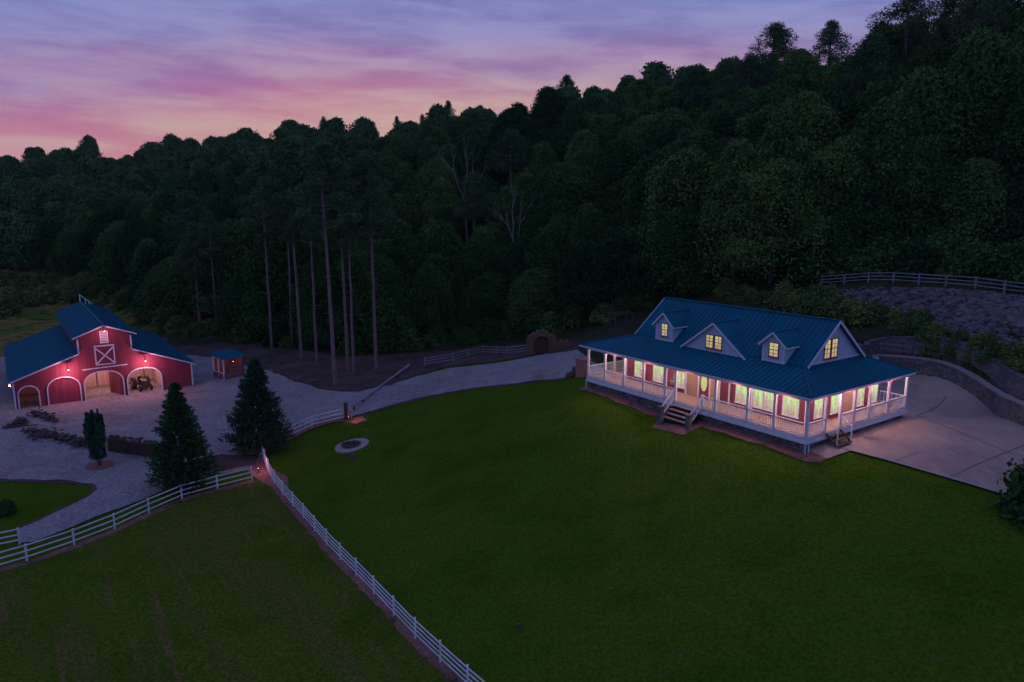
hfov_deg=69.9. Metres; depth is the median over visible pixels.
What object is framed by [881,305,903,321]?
bush
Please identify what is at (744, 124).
broadleaf tree
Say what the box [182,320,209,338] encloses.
bush
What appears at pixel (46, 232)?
broadleaf tree
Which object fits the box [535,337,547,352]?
arch door
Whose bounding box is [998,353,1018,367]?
bush
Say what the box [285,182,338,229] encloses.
broadleaf tree
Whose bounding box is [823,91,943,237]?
broadleaf tree
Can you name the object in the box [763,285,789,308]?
bush
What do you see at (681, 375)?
window
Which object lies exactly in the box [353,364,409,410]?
pole barrier
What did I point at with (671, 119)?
broadleaf tree
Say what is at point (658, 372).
window
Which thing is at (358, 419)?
bare dirt patch
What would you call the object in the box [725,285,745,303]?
bush
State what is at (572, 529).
ground
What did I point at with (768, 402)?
window
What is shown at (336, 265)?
broadleaf tree
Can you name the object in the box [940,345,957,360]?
bush
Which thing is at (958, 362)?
terrace bed
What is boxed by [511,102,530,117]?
broadleaf tree
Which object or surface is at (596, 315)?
bush
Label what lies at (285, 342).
bush
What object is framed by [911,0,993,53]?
skyline pine
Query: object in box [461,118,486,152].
broadleaf tree
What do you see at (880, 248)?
bush
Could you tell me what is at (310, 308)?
broadleaf tree
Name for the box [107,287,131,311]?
bush
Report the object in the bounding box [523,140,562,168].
broadleaf tree
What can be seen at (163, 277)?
broadleaf tree
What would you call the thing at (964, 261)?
bush
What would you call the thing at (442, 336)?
bush
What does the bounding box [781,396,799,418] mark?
window
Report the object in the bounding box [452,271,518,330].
broadleaf tree
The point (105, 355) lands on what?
loft door
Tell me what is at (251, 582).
paddock
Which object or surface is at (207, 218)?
pine tree
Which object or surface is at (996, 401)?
retaining wall
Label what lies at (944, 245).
bush
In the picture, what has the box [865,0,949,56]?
skyline pine
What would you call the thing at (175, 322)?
bush
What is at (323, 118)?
skyline pine
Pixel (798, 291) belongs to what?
bush
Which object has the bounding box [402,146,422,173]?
broadleaf tree
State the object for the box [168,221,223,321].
pine tree
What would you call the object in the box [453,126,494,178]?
broadleaf tree
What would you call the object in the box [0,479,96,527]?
dirt verge
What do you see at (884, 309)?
bush
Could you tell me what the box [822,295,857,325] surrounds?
bush
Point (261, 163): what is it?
pine tree
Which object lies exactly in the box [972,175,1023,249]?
broadleaf tree
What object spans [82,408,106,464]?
columnar shrub
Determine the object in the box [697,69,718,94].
broadleaf tree
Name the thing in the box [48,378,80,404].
bay door
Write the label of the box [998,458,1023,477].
bush
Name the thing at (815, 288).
bush
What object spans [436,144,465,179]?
broadleaf tree
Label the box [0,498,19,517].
bush
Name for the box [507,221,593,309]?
broadleaf tree
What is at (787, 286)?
bush
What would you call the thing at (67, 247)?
broadleaf tree
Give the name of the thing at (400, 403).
dirt verge
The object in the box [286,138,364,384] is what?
pine tree
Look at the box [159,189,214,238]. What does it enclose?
broadleaf tree
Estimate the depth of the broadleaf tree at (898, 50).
117.83 m
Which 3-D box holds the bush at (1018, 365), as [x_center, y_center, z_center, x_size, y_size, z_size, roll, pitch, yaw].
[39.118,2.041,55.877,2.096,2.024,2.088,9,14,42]
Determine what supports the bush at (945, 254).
on the ground
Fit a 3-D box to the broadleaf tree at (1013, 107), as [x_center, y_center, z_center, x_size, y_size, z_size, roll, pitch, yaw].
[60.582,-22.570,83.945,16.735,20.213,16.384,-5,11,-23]
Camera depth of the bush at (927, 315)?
68.41 m
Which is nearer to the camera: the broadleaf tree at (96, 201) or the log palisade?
the log palisade
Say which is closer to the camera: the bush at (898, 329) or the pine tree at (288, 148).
the bush at (898, 329)
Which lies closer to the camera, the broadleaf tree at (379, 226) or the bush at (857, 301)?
the bush at (857, 301)
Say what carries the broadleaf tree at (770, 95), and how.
on the ground
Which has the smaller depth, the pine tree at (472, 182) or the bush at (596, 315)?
the bush at (596, 315)
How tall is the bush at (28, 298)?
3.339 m
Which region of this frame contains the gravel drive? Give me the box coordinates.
[0,350,606,542]
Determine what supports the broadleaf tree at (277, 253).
on the ground
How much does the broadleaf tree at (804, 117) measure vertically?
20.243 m
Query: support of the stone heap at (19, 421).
on the ground
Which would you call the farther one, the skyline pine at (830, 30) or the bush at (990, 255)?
the skyline pine at (830, 30)
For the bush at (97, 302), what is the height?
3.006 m
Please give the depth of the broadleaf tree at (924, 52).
114.12 m
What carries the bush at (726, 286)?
on the ground
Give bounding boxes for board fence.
[0,467,252,564]
[0,527,20,544]
[260,408,343,454]
[261,444,484,681]
[424,345,526,365]
[820,272,1023,291]
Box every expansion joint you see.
[916,397,945,415]
[918,416,1011,453]
[950,445,1023,476]
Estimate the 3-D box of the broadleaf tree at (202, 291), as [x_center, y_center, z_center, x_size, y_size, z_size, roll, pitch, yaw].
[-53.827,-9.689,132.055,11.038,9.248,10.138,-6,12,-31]
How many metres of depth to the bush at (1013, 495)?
38.97 m
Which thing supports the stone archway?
on the ground
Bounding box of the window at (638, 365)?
[634,361,642,377]
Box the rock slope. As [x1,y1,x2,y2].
[837,286,1023,343]
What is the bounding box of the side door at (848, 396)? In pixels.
[842,391,852,415]
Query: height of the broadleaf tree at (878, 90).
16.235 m
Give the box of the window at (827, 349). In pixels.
[823,339,831,360]
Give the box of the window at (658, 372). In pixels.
[652,365,663,383]
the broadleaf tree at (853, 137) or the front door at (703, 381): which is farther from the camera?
the broadleaf tree at (853, 137)
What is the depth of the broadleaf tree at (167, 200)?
154.87 m
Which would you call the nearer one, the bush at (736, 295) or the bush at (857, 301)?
the bush at (857, 301)
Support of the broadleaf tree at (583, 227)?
on the ground
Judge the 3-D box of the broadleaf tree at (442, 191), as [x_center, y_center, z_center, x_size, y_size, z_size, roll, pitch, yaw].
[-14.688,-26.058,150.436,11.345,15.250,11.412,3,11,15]
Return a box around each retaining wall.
[858,336,1023,398]
[872,354,1023,425]
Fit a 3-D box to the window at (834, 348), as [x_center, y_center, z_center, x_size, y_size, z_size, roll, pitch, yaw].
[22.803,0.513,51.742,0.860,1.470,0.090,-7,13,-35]
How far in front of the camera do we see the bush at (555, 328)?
109.95 m
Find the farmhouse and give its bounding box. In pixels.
[579,297,915,453]
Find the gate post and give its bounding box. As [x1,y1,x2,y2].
[343,402,351,420]
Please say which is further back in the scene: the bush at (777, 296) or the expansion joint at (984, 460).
the bush at (777, 296)
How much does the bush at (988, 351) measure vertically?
2.472 m
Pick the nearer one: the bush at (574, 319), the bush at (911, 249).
the bush at (911, 249)
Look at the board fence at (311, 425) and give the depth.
75.54 m
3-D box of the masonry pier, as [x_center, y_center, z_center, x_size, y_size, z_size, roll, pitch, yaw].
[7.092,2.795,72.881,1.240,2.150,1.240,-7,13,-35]
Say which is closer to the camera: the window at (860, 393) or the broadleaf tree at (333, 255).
the window at (860, 393)
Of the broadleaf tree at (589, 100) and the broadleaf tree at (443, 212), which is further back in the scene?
the broadleaf tree at (589, 100)
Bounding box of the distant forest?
[0,55,845,268]
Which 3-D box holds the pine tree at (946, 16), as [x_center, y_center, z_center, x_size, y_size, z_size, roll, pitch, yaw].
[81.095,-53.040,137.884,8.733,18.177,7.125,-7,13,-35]
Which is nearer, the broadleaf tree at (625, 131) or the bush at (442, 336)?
the bush at (442, 336)
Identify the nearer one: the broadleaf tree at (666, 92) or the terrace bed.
the terrace bed
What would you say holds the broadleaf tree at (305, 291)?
on the ground
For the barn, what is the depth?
86.36 m
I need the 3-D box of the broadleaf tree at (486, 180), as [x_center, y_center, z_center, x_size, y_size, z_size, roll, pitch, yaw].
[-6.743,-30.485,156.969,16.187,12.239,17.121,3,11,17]
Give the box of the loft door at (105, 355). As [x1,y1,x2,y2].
[93,344,115,365]
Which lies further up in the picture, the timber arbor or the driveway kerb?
the timber arbor
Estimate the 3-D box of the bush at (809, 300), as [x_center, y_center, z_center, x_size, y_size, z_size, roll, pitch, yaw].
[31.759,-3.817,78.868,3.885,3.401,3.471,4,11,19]
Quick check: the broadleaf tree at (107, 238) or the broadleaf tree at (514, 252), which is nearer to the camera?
the broadleaf tree at (514, 252)
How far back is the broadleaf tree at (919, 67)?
107.06 m
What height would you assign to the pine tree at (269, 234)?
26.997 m
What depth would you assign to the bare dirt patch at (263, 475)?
64.70 m
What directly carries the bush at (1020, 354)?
on the ground
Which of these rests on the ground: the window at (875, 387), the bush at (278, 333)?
the bush at (278, 333)
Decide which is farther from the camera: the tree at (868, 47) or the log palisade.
the tree at (868, 47)
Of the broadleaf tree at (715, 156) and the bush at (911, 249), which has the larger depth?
the broadleaf tree at (715, 156)
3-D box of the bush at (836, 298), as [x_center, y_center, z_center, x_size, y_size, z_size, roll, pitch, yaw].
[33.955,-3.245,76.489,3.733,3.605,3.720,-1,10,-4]
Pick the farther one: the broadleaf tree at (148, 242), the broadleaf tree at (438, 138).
the broadleaf tree at (438, 138)
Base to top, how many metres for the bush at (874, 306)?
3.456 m
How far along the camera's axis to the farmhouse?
53.26 m
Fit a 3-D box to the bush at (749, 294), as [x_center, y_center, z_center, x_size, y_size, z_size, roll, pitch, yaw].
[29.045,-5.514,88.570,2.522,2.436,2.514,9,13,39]
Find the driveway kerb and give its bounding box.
[844,447,1003,493]
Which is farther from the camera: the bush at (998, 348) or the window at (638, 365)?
the window at (638, 365)
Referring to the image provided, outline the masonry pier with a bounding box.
[575,357,591,377]
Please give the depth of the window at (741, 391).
53.75 m
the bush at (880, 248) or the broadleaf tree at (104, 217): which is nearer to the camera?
the bush at (880, 248)
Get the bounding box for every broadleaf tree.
[24,218,77,272]
[46,230,87,280]
[69,210,104,264]
[72,206,126,271]
[74,192,108,247]
[77,225,125,294]
[91,220,126,279]
[98,214,162,296]
[115,242,202,314]
[127,237,159,302]
[130,255,214,328]
[139,202,166,243]
[144,176,206,244]
[179,215,280,324]
[181,269,226,310]
[189,160,224,196]
[209,271,283,343]
[220,156,267,203]
[221,221,325,336]
[239,192,286,274]
[245,244,295,308]
[282,233,340,313]
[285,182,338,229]
[285,254,349,347]
[287,265,329,328]
[311,248,399,338]
[328,249,424,351]
[359,198,405,249]
[375,132,416,160]
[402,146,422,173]
[402,217,469,297]
[403,154,471,232]
[405,263,460,335]
[412,128,462,176]
[412,252,464,322]
[418,177,468,242]
[427,203,463,249]
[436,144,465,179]
[445,115,465,153]
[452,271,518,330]
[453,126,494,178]
[453,170,500,225]
[459,139,509,187]
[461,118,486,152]
[461,191,500,234]
[466,225,501,268]
[482,184,529,259]
[484,104,540,182]
[491,233,558,314]
[499,143,532,185]
[500,164,543,194]
[501,266,562,335]
[502,214,546,262]
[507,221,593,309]
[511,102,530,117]
[512,171,538,229]
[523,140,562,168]
[523,160,593,220]
[527,83,570,131]
[530,163,619,233]
[540,212,578,270]
[549,115,592,164]
[552,98,594,132]
[564,128,602,166]
[565,200,608,258]
[573,149,609,204]
[579,111,597,120]
[580,94,601,114]
[584,113,621,148]
[600,145,697,265]
[608,126,632,179]
[614,77,660,97]
[616,105,698,177]
[618,77,656,112]
[619,113,654,171]
[620,91,647,112]
[622,144,730,269]
[624,129,678,198]
[628,204,730,297]
[629,99,660,125]
[648,86,679,104]
[650,95,692,116]
[673,152,723,210]
[677,167,776,266]
[690,134,784,283]
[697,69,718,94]
[700,154,843,283]
[730,86,756,112]
[732,103,779,145]
[738,82,793,117]
[742,114,773,147]
[754,86,851,212]
[766,46,823,88]
[770,148,833,239]
[777,132,887,259]
[779,74,812,95]
[780,89,862,152]
[800,63,836,92]
[814,61,855,104]
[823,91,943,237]
[824,129,896,205]
[828,52,908,95]
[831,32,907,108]
[837,78,896,132]
[842,19,911,108]
[861,65,987,213]
[894,34,951,89]
[896,64,948,91]
[900,14,931,56]
[905,156,1023,246]
[932,26,1023,175]
[953,0,1023,34]
[960,64,1023,212]
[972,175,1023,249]
[979,111,1023,229]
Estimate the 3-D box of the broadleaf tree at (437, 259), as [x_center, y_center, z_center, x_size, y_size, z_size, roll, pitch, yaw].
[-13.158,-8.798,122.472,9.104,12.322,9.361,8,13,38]
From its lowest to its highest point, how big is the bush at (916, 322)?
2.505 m
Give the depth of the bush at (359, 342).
105.77 m
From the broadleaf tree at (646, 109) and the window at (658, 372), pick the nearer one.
the window at (658, 372)
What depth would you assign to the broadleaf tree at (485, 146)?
162.50 m
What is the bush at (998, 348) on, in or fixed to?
on the ground
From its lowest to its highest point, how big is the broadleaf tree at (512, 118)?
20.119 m
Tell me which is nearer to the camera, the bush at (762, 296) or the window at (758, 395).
the window at (758, 395)
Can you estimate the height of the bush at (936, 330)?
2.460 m
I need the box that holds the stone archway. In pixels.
[527,329,570,354]
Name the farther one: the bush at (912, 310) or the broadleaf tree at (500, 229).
the broadleaf tree at (500, 229)
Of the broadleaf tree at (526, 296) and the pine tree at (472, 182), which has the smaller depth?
the broadleaf tree at (526, 296)
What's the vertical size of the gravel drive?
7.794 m
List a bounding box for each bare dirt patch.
[84,460,114,469]
[206,454,258,470]
[248,455,288,492]
[344,416,366,423]
[348,453,356,461]
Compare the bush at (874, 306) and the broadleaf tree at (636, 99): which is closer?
the bush at (874, 306)
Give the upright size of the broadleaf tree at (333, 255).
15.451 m
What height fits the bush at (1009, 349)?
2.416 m
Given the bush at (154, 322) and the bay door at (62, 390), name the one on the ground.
the bush at (154, 322)
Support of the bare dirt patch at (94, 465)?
on the gravel drive
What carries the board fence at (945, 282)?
on the ground
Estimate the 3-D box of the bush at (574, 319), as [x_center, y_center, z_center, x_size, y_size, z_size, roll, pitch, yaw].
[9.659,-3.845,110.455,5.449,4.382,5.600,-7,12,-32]
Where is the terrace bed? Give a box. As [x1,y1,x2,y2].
[883,353,1023,400]
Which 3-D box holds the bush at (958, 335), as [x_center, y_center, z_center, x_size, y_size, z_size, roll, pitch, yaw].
[38.793,-0.183,63.564,2.175,2.132,2.435,1,10,4]
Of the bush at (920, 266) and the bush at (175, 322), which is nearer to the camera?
the bush at (920, 266)
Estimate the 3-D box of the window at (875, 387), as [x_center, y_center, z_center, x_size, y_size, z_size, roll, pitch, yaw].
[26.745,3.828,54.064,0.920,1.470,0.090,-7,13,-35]
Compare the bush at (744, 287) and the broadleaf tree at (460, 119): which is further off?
the broadleaf tree at (460, 119)
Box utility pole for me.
[11,263,21,306]
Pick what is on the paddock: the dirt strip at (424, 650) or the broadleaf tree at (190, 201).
the dirt strip at (424, 650)
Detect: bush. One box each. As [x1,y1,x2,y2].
[0,284,22,301]
[0,294,24,316]
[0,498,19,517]
[15,291,41,306]
[32,283,58,303]
[61,277,71,286]
[63,287,88,303]
[67,271,93,291]
[89,299,103,306]
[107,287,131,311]
[148,314,170,327]
[162,315,189,334]
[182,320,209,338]
[186,318,197,324]
[199,318,215,333]
[229,319,264,342]
[236,328,261,343]
[259,324,293,348]
[274,335,294,347]
[336,331,367,355]
[338,341,362,353]
[365,329,387,352]
[383,330,410,351]
[395,327,424,350]
[421,333,438,347]
[425,323,449,341]
[453,326,479,345]
[519,316,541,338]
[534,310,565,335]
[560,304,589,328]
[588,302,621,324]
[712,275,738,297]
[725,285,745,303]
[737,284,750,292]
[742,286,759,301]
[753,288,772,305]
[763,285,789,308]
[770,280,794,294]
[780,291,807,312]
[788,289,824,314]
[789,285,804,294]
[790,251,837,287]
[800,283,832,300]
[812,296,828,314]
[815,294,848,319]
[821,280,843,298]
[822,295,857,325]
[826,253,848,281]
[840,265,870,278]
[841,245,891,279]
[847,233,897,278]
[847,296,863,305]
[847,299,872,329]
[856,300,884,325]
[875,304,891,323]
[879,239,910,275]
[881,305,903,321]
[886,318,901,330]
[889,236,943,279]
[892,317,912,335]
[893,253,940,278]
[898,314,927,335]
[901,308,917,318]
[902,305,936,324]
[914,323,929,342]
[918,338,939,357]
[923,320,949,346]
[924,235,961,270]
[927,248,968,277]
[934,246,984,281]
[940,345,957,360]
[947,328,970,347]
[954,235,995,276]
[961,349,971,362]
[963,329,988,354]
[972,243,1008,277]
[973,344,1001,368]
[974,243,1017,283]
[975,329,1000,348]
[983,237,1023,283]
[986,458,1023,532]
[989,241,1023,289]
[991,341,1007,359]
[997,337,1023,360]
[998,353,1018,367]
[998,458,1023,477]
[1000,262,1023,290]
[1007,269,1023,290]
[1008,344,1023,357]
[1010,355,1023,374]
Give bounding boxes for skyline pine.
[317,116,326,128]
[389,115,399,132]
[419,113,423,122]
[443,100,455,115]
[554,74,579,102]
[743,21,800,66]
[809,19,854,66]
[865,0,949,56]
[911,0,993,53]
[942,0,1012,45]
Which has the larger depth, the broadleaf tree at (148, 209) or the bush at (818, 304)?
the broadleaf tree at (148, 209)
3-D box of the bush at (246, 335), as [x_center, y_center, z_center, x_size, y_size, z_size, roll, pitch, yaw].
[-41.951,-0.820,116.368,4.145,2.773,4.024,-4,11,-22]
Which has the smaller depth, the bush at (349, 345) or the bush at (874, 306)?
the bush at (874, 306)
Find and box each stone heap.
[2,416,29,428]
[20,424,87,447]
[26,406,58,421]
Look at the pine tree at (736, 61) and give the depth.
183.93 m
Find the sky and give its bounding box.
[0,0,1016,160]
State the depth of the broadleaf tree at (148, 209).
164.35 m
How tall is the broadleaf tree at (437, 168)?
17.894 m
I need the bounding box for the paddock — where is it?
[0,479,450,681]
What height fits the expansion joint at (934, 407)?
0.438 m
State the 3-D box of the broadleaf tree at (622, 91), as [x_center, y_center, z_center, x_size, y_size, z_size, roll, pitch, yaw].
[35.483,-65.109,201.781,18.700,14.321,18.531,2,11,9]
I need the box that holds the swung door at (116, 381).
[108,371,123,394]
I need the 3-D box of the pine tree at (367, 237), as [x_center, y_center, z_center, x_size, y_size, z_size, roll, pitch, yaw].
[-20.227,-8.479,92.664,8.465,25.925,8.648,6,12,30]
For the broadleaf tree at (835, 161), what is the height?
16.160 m
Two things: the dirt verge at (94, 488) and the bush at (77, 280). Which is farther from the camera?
the bush at (77, 280)
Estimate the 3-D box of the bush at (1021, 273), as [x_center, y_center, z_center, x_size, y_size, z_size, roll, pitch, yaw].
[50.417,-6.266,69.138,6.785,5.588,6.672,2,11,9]
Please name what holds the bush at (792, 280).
on the ground
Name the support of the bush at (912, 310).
on the ground
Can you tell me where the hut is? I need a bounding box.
[209,348,245,379]
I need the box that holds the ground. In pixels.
[0,179,1023,681]
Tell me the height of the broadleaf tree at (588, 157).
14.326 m
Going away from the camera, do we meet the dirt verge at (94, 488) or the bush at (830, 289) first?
the dirt verge at (94, 488)
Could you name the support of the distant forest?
on the ground
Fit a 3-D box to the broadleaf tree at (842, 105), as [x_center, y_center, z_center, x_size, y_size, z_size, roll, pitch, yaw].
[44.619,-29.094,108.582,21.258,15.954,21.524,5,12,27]
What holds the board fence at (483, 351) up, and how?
on the ground
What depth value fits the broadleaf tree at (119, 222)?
161.21 m
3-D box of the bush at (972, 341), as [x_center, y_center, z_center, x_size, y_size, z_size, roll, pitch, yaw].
[39.153,0.072,61.291,2.214,2.148,2.262,0,10,2]
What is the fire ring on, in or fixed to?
on the ground
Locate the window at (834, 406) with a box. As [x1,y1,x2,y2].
[829,394,839,414]
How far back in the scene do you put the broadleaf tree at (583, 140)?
144.61 m
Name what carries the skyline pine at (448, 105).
on the ground
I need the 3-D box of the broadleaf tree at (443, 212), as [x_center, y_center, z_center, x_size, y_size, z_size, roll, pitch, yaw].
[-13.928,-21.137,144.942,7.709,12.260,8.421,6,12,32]
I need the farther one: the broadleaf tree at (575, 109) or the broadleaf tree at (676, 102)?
the broadleaf tree at (575, 109)
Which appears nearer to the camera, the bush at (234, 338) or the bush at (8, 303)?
the bush at (234, 338)
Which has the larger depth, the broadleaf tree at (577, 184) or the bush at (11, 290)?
the bush at (11, 290)
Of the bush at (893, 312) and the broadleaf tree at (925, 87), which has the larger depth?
the broadleaf tree at (925, 87)
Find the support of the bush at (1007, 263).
on the ground
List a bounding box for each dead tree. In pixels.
[436,143,483,246]
[488,178,537,242]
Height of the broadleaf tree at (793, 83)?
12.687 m
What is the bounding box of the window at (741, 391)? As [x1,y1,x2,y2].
[735,385,746,404]
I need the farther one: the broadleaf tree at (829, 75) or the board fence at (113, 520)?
the broadleaf tree at (829, 75)
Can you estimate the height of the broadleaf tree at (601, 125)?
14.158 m
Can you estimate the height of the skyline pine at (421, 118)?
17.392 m
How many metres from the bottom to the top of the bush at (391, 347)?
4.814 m
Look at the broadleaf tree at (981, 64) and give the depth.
88.09 m
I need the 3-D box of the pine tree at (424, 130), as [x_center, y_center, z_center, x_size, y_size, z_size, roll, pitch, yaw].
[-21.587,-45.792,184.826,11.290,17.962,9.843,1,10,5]
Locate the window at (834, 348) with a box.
[831,337,838,358]
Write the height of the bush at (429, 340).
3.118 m
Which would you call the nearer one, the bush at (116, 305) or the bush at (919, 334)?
the bush at (919, 334)
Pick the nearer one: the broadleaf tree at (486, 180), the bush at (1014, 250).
the bush at (1014, 250)
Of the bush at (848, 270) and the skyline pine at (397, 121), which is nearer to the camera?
the bush at (848, 270)
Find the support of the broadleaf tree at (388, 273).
on the ground
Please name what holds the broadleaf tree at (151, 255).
on the ground
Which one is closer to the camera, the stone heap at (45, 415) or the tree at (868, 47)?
the stone heap at (45, 415)
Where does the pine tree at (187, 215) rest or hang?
on the ground
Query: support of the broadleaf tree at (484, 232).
on the ground
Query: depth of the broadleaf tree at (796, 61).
143.95 m
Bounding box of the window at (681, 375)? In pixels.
[677,371,684,388]
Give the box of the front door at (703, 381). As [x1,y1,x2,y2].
[699,376,708,399]
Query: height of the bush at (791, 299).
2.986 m
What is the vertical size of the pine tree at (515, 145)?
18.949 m
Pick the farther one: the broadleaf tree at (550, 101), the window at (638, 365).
the broadleaf tree at (550, 101)
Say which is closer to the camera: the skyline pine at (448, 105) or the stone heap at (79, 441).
the stone heap at (79, 441)
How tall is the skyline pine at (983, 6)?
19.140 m
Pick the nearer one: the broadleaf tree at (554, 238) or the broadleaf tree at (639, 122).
the broadleaf tree at (554, 238)
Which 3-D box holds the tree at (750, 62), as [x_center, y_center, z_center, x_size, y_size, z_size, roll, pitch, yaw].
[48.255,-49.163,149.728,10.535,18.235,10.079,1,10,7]
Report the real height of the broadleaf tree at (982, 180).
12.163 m
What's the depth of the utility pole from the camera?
150.01 m
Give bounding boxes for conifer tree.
[144,381,222,492]
[217,357,296,454]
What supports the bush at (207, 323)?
on the ground
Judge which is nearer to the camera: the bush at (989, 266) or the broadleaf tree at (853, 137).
the bush at (989, 266)
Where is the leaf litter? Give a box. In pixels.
[174,335,579,390]
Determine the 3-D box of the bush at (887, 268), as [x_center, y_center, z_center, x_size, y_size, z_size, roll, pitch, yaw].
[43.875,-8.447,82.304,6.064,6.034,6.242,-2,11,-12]
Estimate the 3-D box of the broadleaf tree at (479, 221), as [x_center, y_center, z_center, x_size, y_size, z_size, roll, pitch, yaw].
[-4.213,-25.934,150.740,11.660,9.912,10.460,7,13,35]
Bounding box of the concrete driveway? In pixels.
[807,374,1023,491]
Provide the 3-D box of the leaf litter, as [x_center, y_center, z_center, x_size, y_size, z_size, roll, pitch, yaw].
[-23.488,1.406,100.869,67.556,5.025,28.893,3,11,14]
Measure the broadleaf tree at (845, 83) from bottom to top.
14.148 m
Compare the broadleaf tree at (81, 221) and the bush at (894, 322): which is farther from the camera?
the broadleaf tree at (81, 221)
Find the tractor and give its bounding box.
[130,375,152,391]
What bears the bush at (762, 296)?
on the ground
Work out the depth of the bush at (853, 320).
73.60 m
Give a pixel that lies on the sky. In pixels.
(126, 75)
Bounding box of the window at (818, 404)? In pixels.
[813,398,823,419]
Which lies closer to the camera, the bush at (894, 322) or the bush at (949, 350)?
the bush at (949, 350)
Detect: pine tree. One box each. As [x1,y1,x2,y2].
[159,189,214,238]
[168,209,207,319]
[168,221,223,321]
[190,211,231,320]
[234,150,295,348]
[245,136,324,357]
[256,168,314,345]
[263,140,293,174]
[278,162,337,361]
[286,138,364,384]
[300,134,372,368]
[314,170,377,370]
[335,148,399,369]
[404,123,434,155]
[451,171,495,228]
[481,128,533,179]
[674,68,707,105]
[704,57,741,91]
[720,60,740,83]
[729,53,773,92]
[756,51,782,85]
[932,11,951,32]
[969,0,1016,35]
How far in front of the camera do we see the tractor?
88.85 m
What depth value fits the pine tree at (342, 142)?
91.33 m
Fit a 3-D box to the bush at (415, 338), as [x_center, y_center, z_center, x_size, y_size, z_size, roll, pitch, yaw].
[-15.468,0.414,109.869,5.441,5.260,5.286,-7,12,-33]
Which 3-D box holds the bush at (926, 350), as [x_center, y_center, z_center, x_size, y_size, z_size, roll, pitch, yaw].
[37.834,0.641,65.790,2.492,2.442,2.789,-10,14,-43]
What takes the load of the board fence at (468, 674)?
on the ground
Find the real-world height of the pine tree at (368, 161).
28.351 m
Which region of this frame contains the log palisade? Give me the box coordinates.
[107,434,155,456]
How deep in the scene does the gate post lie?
76.47 m
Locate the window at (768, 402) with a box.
[762,391,773,411]
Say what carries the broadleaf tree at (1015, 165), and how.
on the ground
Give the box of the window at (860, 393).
[856,388,864,407]
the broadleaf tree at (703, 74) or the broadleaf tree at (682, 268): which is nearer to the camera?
the broadleaf tree at (682, 268)
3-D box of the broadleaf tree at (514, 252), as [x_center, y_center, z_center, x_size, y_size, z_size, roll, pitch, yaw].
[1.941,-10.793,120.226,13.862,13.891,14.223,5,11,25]
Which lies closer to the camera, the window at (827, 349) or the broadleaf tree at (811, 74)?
the window at (827, 349)
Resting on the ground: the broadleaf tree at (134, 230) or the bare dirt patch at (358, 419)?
the broadleaf tree at (134, 230)
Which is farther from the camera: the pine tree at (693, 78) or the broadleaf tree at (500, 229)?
the pine tree at (693, 78)
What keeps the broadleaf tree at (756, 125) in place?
on the ground
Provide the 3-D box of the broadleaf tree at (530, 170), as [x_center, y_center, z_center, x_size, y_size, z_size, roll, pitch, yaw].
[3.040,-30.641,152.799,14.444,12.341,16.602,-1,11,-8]
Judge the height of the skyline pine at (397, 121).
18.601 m
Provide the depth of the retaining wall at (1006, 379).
63.07 m
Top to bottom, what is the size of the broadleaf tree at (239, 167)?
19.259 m
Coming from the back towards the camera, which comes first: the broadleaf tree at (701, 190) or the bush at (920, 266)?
the broadleaf tree at (701, 190)
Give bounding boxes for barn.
[3,294,196,409]
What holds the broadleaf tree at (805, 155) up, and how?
on the ground
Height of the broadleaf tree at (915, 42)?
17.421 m
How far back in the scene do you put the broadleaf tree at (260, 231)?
129.78 m
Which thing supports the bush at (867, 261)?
on the ground
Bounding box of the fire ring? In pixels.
[335,438,368,452]
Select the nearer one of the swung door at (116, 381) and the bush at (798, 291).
the bush at (798, 291)
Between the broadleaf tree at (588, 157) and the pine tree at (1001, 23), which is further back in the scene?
the broadleaf tree at (588, 157)
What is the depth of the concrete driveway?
49.98 m
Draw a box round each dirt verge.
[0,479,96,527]
[358,377,571,415]
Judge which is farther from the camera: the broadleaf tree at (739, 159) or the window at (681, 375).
the broadleaf tree at (739, 159)
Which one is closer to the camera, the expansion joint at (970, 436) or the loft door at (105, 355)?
the expansion joint at (970, 436)
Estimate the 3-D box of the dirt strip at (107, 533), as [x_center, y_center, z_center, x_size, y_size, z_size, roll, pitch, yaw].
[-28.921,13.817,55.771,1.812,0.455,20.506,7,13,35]
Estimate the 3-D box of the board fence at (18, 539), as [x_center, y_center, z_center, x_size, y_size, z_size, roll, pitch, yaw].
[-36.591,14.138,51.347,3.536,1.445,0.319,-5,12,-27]
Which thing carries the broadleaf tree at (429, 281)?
on the ground
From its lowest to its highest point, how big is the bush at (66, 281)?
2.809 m
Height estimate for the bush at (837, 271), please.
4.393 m
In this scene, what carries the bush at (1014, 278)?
on the ground
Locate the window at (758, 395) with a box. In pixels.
[752,389,763,409]
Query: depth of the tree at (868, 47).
111.02 m
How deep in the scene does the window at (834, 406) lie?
51.20 m
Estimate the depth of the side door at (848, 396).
52.09 m
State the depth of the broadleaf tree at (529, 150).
165.66 m
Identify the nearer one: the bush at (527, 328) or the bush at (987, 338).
the bush at (987, 338)
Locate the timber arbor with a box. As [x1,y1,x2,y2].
[608,311,634,335]
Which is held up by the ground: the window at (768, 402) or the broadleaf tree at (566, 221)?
the broadleaf tree at (566, 221)
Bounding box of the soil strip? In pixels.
[580,387,825,461]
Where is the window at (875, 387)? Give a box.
[871,384,877,402]
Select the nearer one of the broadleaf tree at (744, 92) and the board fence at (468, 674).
the board fence at (468, 674)
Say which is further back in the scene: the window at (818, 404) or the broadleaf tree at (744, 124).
the broadleaf tree at (744, 124)
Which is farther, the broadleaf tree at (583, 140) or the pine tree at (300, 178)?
the broadleaf tree at (583, 140)

